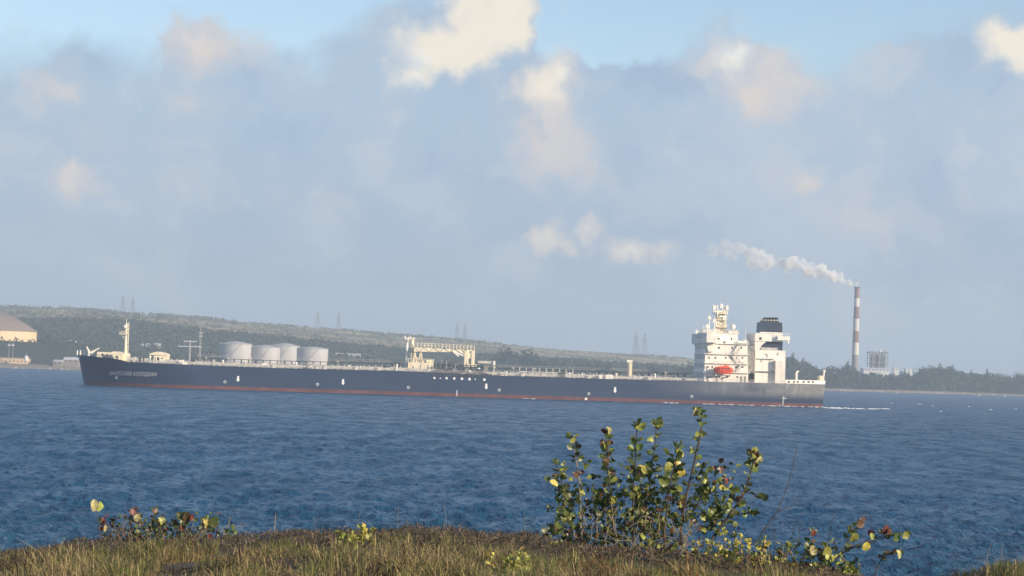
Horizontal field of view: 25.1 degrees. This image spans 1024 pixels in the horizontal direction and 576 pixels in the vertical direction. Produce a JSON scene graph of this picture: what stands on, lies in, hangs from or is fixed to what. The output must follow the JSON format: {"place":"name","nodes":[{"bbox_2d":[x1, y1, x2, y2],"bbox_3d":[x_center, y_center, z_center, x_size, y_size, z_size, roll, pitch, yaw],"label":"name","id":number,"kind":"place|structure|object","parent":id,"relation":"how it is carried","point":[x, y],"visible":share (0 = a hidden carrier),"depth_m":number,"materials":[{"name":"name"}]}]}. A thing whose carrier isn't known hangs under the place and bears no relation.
{"place":"outdoors","nodes":[
{"label":"outdoors","id":0,"kind":"place"},
{"bbox_2d":[3,536,1019,575],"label":"headland","id":1,"kind":"structure","parent":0,"point":[189,565],"depth_m":22.09,"materials":[{"name":"plant"}]},
{"bbox_2d":[91,500,103,539],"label":"seedling","id":2,"kind":"object","parent":1,"relation":"on","point":[95,506],"visible":0.96,"depth_m":23.60,"materials":[{"name":"yellow plant"}]},
{"bbox_2d":[97,506,240,549],"bbox_3d":[-3.501,2.471,23.748,1.539,0.460,0.495,2,-2,0],"label":"sea grape shrub","id":3,"kind":"object","parent":1,"relation":"on","point":[184,518],"visible":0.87,"depth_m":23.65,"materials":[{"name":"green plant"}]},
{"bbox_2d":[335,522,376,549],"bbox_3d":[-1.500,2.390,22.122,0.412,0.276,0.343,2,-2,0],"label":"leafy plant","id":4,"kind":"object","parent":1,"relation":"on","point":[363,528],"visible":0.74,"depth_m":22.03,"materials":[{"name":"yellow plant"}]},
{"bbox_2d":[485,547,530,573],"bbox_3d":[-0.051,2.321,19.573,0.358,0.261,0.308,1,-2,22],"label":"leafy plant","id":5,"kind":"object","parent":1,"relation":"on","point":[519,560],"visible":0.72,"depth_m":19.58,"materials":[{"name":"green plant"}]},
{"bbox_2d":[541,406,768,560],"bbox_3d":[1.490,2.082,23.899,2.362,1.739,0.713,2,-2,0],"label":"sea grape shrub","id":6,"kind":"object","parent":1,"relation":"on","point":[713,516],"visible":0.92,"depth_m":23.80,"materials":[{"name":"green plant"}]},
{"bbox_2d":[680,535,708,566],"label":"leafy plant","id":7,"kind":"object","parent":1,"relation":"on","point":[694,550],"visible":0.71,"depth_m":23.02,"materials":[{"name":"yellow plant"}]},
{"bbox_2d":[704,530,751,568],"bbox_3d":[2.173,2.617,22.929,0.496,0.407,0.258,2,-2,-10],"label":"leafy plant","id":8,"kind":"object","parent":1,"relation":"on","point":[723,552],"visible":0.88,"depth_m":22.92,"materials":[{"name":"green plant"}]},
{"bbox_2d":[729,535,772,571],"bbox_3d":[2.374,2.631,22.744,0.427,0.392,0.283,1,-2,13],"label":"leafy plant","id":9,"kind":"object","parent":1,"relation":"on","point":[760,552],"visible":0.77,"depth_m":22.68,"materials":[{"name":"green plant"}]},
{"bbox_2d":[762,541,795,569],"bbox_3d":[2.700,2.725,23.335,0.349,0.320,0.255,2,-2,0],"label":"leafy plant","id":10,"kind":"object","parent":1,"relation":"on","point":[780,553],"visible":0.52,"depth_m":23.29,"materials":[{"name":"green plant"}]},
{"bbox_2d":[771,556,820,574],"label":"leafy plant","id":11,"kind":"object","parent":1,"relation":"on","point":[796,563],"visible":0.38,"depth_m":23.22,"materials":[{"name":"green plant"}]},
{"bbox_2d":[755,445,892,554],"bbox_3d":[3.223,2.240,23.736,1.414,1.218,0.041,2,-2,0],"label":"bare bush","id":12,"kind":"object","parent":1,"relation":"on","point":[791,505],"visible":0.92,"depth_m":23.73,"materials":[{"name":"brown plant"}]},
{"bbox_2d":[831,560,860,575],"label":"leafy plant","id":13,"kind":"object","parent":1,"relation":"on","point":[854,570],"visible":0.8,"depth_m":23.32,"materials":[{"name":"green plant"}]},
{"bbox_2d":[781,516,910,575],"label":"sea grape shrub","id":14,"kind":"object","parent":1,"relation":"on","point":[828,558],"visible":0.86,"depth_m":23.50,"materials":[{"name":"green plant"}]},
{"bbox_2d":[0,368,1023,575],"bbox_3d":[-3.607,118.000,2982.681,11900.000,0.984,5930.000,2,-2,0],"label":"water","id":15,"kind":"structure","parent":0,"point":[947,482],"depth_m":238.79,"materials":[{"name":"blue liquid"}]},
{"bbox_2d":[76,304,825,406],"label":"tanker","id":16,"kind":"object","parent":15,"relation":"on","point":[755,361],"visible":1,"depth_m":829.47,"materials":[{"name":"paint"}]},
{"bbox_2d":[692,334,706,338],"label":"bridge window","id":17,"kind":"structure","parent":16,"relation":"in","point":[696,336],"depth_m":853.19,"materials":[{"name":"grey glass"}]},
{"bbox_2d":[714,365,732,373],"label":"lifeboat","id":18,"kind":"object","parent":16,"relation":"hanging from","point":[725,369],"visible":1,"depth_m":833.17,"materials":[{"name":"orange plastic"}]},
{"bbox_2d":[524,398,812,406],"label":"hull foam","id":19,"kind":"object","parent":15,"relation":"on","point":[729,404],"visible":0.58,"depth_m":832.37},
{"bbox_2d":[823,393,990,411],"bbox_3d":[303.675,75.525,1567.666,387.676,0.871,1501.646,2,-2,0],"label":"ship wake","id":20,"kind":"object","parent":15,"relation":"on","point":[868,408],"visible":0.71,"depth_m":826.29,"materials":[{"name":"liquid"}]},
{"bbox_2d":[0,506,1023,575],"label":"grass","id":21,"kind":"structure","parent":0,"point":[406,559],"depth_m":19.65,"materials":[{"name":"green plant"}]},
{"bbox_2d":[0,307,1023,395],"bbox_3d":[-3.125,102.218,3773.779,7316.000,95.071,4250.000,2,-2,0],"label":"hills","id":22,"kind":"structure","parent":0,"point":[40,352],"depth_m":3099.51,"materials":[{"name":"green plant"}]},
{"bbox_2d":[0,357,30,363],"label":"terminal building","id":23,"kind":"structure","parent":22,"relation":"on","point":[15,360],"depth_m":1937.59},
{"bbox_2d":[0,313,36,341],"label":"oil tank","id":24,"kind":"object","parent":22,"relation":"on","point":[11,327],"visible":0.93,"depth_m":2058.82,"materials":[{"name":"metal"}]},
{"bbox_2d":[53,360,63,365],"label":"warehouse","id":25,"kind":"structure","parent":22,"relation":"on","point":[57,362],"depth_m":1916.60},
{"bbox_2d":[63,357,80,366],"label":"warehouse","id":26,"kind":"structure","parent":22,"relation":"on","point":[71,362],"depth_m":1923.63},
{"bbox_2d":[120,295,125,313],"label":"power pylon","id":27,"kind":"object","parent":22,"relation":"on","point":[123,298],"visible":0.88,"depth_m":3700.47,"materials":[{"name":"metal"}]},
{"bbox_2d":[141,343,160,347],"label":"warehouse","id":28,"kind":"structure","parent":22,"relation":"on","point":[142,344],"depth_m":2409.34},
{"bbox_2d":[178,340,198,359],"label":"gantry mast","id":29,"kind":"object","parent":22,"relation":"on","point":[190,346],"visible":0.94,"depth_m":1963.94,"materials":[{"name":"metal"}]},
{"bbox_2d":[199,328,201,360],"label":"lattice mast","id":30,"kind":"object","parent":22,"relation":"on","point":[200,343],"visible":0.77,"depth_m":1984.34,"materials":[{"name":"metal"}]},
{"bbox_2d":[219,341,251,366],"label":"oil tank","id":31,"kind":"object","parent":22,"relation":"on","point":[231,350],"visible":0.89,"depth_m":2006.90,"materials":[{"name":"metal"}]},
{"bbox_2d":[251,345,279,367],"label":"oil tank","id":32,"kind":"object","parent":22,"relation":"on","point":[268,352],"visible":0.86,"depth_m":2012.90,"materials":[{"name":"metal"}]},
{"bbox_2d":[271,343,299,363],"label":"oil tank","id":33,"kind":"object","parent":22,"relation":"on","point":[288,352],"visible":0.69,"depth_m":2092.01,"materials":[{"name":"metal"}]},
{"bbox_2d":[296,347,328,368],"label":"oil tank","id":34,"kind":"object","parent":22,"relation":"on","point":[308,353],"visible":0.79,"depth_m":2017.13,"materials":[{"name":"metal"}]},
{"bbox_2d":[314,313,320,329],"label":"power pylon","id":35,"kind":"object","parent":22,"relation":"on","point":[317,317],"visible":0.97,"depth_m":3699.19,"materials":[{"name":"metal"}]},
{"bbox_2d":[335,314,341,329],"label":"power pylon","id":36,"kind":"object","parent":22,"relation":"on","point":[338,323],"visible":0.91,"depth_m":3700.04,"materials":[{"name":"metal"}]},
{"bbox_2d":[0,304,693,365],"bbox_3d":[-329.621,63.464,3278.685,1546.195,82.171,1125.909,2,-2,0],"label":"hillside scrub","id":37,"kind":"object","parent":22,"relation":"on","point":[95,311],"visible":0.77,"depth_m":3471.21,"materials":[{"name":"green plant"}]},
{"bbox_2d":[335,353,360,357],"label":"warehouse","id":38,"kind":"structure","parent":22,"relation":"on","point":[349,354],"depth_m":2484.68,"materials":[{"name":"grey metal"}]},
{"bbox_2d":[0,316,832,387],"bbox_3d":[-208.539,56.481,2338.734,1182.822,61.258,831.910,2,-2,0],"label":"lowland woods","id":39,"kind":"object","parent":22,"relation":"on","point":[46,328],"visible":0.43,"depth_m":2551.64,"materials":[{"name":"green plant"}]},
{"bbox_2d":[488,352,500,368],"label":"broad tree","id":40,"kind":"object","parent":22,"relation":"on","point":[495,359],"visible":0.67,"depth_m":2332.46,"materials":[{"name":"green plant"}]},
{"bbox_2d":[493,347,505,365],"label":"broad tree","id":41,"kind":"object","parent":22,"relation":"on","point":[500,352],"visible":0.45,"depth_m":2377.12,"materials":[{"name":"green plant"}]},
{"bbox_2d":[497,345,517,366],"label":"broad tree","id":42,"kind":"object","parent":22,"relation":"on","point":[508,358],"visible":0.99,"depth_m":2346.12,"materials":[{"name":"green plant"}]},
{"bbox_2d":[507,351,518,367],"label":"broad tree","id":43,"kind":"object","parent":22,"relation":"on","point":[517,353],"visible":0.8,"depth_m":2364.06,"materials":[{"name":"green plant"}]},
{"bbox_2d":[15,367,1016,395],"bbox_3d":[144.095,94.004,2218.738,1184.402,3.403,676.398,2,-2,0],"label":"shore rocks","id":44,"kind":"object","parent":22,"relation":"on","point":[840,390],"visible":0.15,"depth_m":2424.50,"materials":[{"name":"stone"}]},
{"bbox_2d":[518,351,532,369],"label":"broad tree","id":45,"kind":"object","parent":22,"relation":"on","point":[522,360],"visible":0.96,"depth_m":2307.45,"materials":[{"name":"green plant"}]},
{"bbox_2d":[517,348,533,368],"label":"broad tree","id":46,"kind":"object","parent":22,"relation":"on","point":[528,350],"visible":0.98,"depth_m":2310.32,"materials":[{"name":"green plant"}]},
{"bbox_2d":[525,351,543,370],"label":"broad tree","id":47,"kind":"object","parent":22,"relation":"on","point":[536,362],"visible":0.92,"depth_m":2298.26,"materials":[{"name":"green plant"}]},
{"bbox_2d":[539,357,554,371],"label":"broad tree","id":48,"kind":"object","parent":22,"relation":"on","point":[546,363],"visible":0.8,"depth_m":2290.01,"materials":[{"name":"green plant"}]},
{"bbox_2d":[550,357,559,368],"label":"broad tree","id":49,"kind":"object","parent":22,"relation":"on","point":[556,365],"visible":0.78,"depth_m":2366.35,"materials":[{"name":"green plant"}]},
{"bbox_2d":[559,359,568,372],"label":"broad tree","id":50,"kind":"object","parent":22,"relation":"on","point":[562,364],"visible":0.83,"depth_m":2340.32,"materials":[{"name":"green plant"}]},
{"bbox_2d":[571,358,585,373],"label":"broad tree","id":51,"kind":"object","parent":22,"relation":"on","point":[577,364],"visible":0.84,"depth_m":2326.45,"materials":[{"name":"green plant"}]},
{"bbox_2d":[581,359,594,371],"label":"broad tree","id":52,"kind":"object","parent":22,"relation":"on","point":[588,366],"visible":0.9,"depth_m":2381.15,"materials":[{"name":"green plant"}]},
{"bbox_2d":[592,359,604,373],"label":"broad tree","id":53,"kind":"object","parent":22,"relation":"on","point":[599,366],"visible":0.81,"depth_m":2380.74,"materials":[{"name":"green plant"}]},
{"bbox_2d":[601,361,615,374],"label":"broad tree","id":54,"kind":"object","parent":22,"relation":"on","point":[607,369],"visible":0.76,"depth_m":2307.81,"materials":[{"name":"green plant"}]},
{"bbox_2d":[631,332,639,354],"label":"power pylon","id":55,"kind":"object","parent":22,"relation":"on","point":[636,336],"visible":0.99,"depth_m":3699.59,"materials":[{"name":"metal"}]},
{"bbox_2d":[640,334,648,355],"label":"power pylon","id":56,"kind":"object","parent":22,"relation":"on","point":[646,345],"visible":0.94,"depth_m":3698.83,"materials":[{"name":"metal"}]},
{"bbox_2d":[645,361,661,375],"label":"broad tree","id":57,"kind":"object","parent":22,"relation":"on","point":[653,371],"visible":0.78,"depth_m":2312.93,"materials":[{"name":"green plant"}]},
{"bbox_2d":[674,363,685,376],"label":"broad tree","id":58,"kind":"object","parent":22,"relation":"on","point":[681,370],"visible":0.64,"depth_m":2370.74,"materials":[{"name":"green plant"}]},
{"bbox_2d":[680,360,693,376],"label":"broad tree","id":59,"kind":"object","parent":22,"relation":"on","point":[690,368],"visible":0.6,"depth_m":2313.61,"materials":[{"name":"green plant"}]},
{"bbox_2d":[785,352,799,379],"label":"casuarina tree","id":60,"kind":"object","parent":22,"relation":"on","point":[788,365],"visible":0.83,"depth_m":2385.31,"materials":[{"name":"green plant"}]},
{"bbox_2d":[793,359,808,378],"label":"casuarina tree","id":61,"kind":"object","parent":22,"relation":"on","point":[796,369],"visible":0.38,"depth_m":2406.89,"materials":[{"name":"green plant"}]},
{"bbox_2d":[843,366,856,388],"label":"casuarina tree","id":62,"kind":"object","parent":22,"relation":"on","point":[851,374],"visible":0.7,"depth_m":2438.05,"materials":[{"name":"green plant"}]},
{"bbox_2d":[852,287,859,382],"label":"chimney","id":63,"kind":"object","parent":22,"relation":"on","point":[855,353],"visible":0.98,"depth_m":2777.79,"materials":[{"name":"concrete"}]},
{"bbox_2d":[860,367,889,376],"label":"power station hall","id":64,"kind":"structure","parent":22,"relation":"on","point":[867,370],"depth_m":2698.73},
{"bbox_2d":[867,349,888,367],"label":"boiler house","id":65,"kind":"structure","parent":22,"relation":"on","point":[877,361],"depth_m":2801.92,"materials":[{"name":"concrete"}]},
{"bbox_2d":[892,367,898,376],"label":"power station annex","id":66,"kind":"object","parent":22,"relation":"on","point":[895,371],"visible":0.6,"depth_m":2706.77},
{"bbox_2d":[785,357,1023,393],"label":"shore woods","id":67,"kind":"object","parent":22,"relation":"on","point":[900,381],"visible":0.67,"depth_m":2483.16,"materials":[{"name":"green plant"}]},
{"bbox_2d":[904,368,911,375],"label":"power station annex","id":68,"kind":"object","parent":22,"relation":"on","point":[907,370],"visible":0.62,"depth_m":2722.78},
{"bbox_2d":[910,366,925,390],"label":"casuarina tree","id":69,"kind":"object","parent":22,"relation":"on","point":[919,369],"visible":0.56,"depth_m":2506.74,"materials":[{"name":"green plant"}]},
{"bbox_2d":[921,366,934,389],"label":"casuarina tree","id":70,"kind":"object","parent":22,"relation":"on","point":[928,378],"visible":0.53,"depth_m":2516.67,"materials":[{"name":"green plant"}]},
{"bbox_2d":[935,362,947,390],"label":"casuarina tree","id":71,"kind":"object","parent":22,"relation":"on","point":[939,374],"visible":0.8,"depth_m":2515.71,"materials":[{"name":"green plant"}]},
{"bbox_2d":[947,364,957,391],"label":"casuarina tree","id":72,"kind":"object","parent":22,"relation":"on","point":[952,366],"visible":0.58,"depth_m":2528.13,"materials":[{"name":"green plant"}]},
{"bbox_2d":[957,371,967,391],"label":"casuarina tree","id":73,"kind":"object","parent":22,"relation":"on","point":[961,377],"visible":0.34,"depth_m":2552.27,"materials":[{"name":"green plant"}]},
{"bbox_2d":[981,369,989,392],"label":"casuarina tree","id":74,"kind":"object","parent":22,"relation":"on","point":[987,374],"visible":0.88,"depth_m":2534.54,"materials":[{"name":"green plant"}]},
{"bbox_2d":[1013,373,1023,393],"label":"casuarina tree","id":75,"kind":"object","parent":22,"relation":"on","point":[1020,382],"visible":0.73,"depth_m":2553.69,"materials":[{"name":"green plant"}]},
{"bbox_2d":[0,0,1023,382],"label":"sky","id":76,"kind":"structure","parent":0,"point":[578,175],"materials":[{"name":"blue"}]}
]}

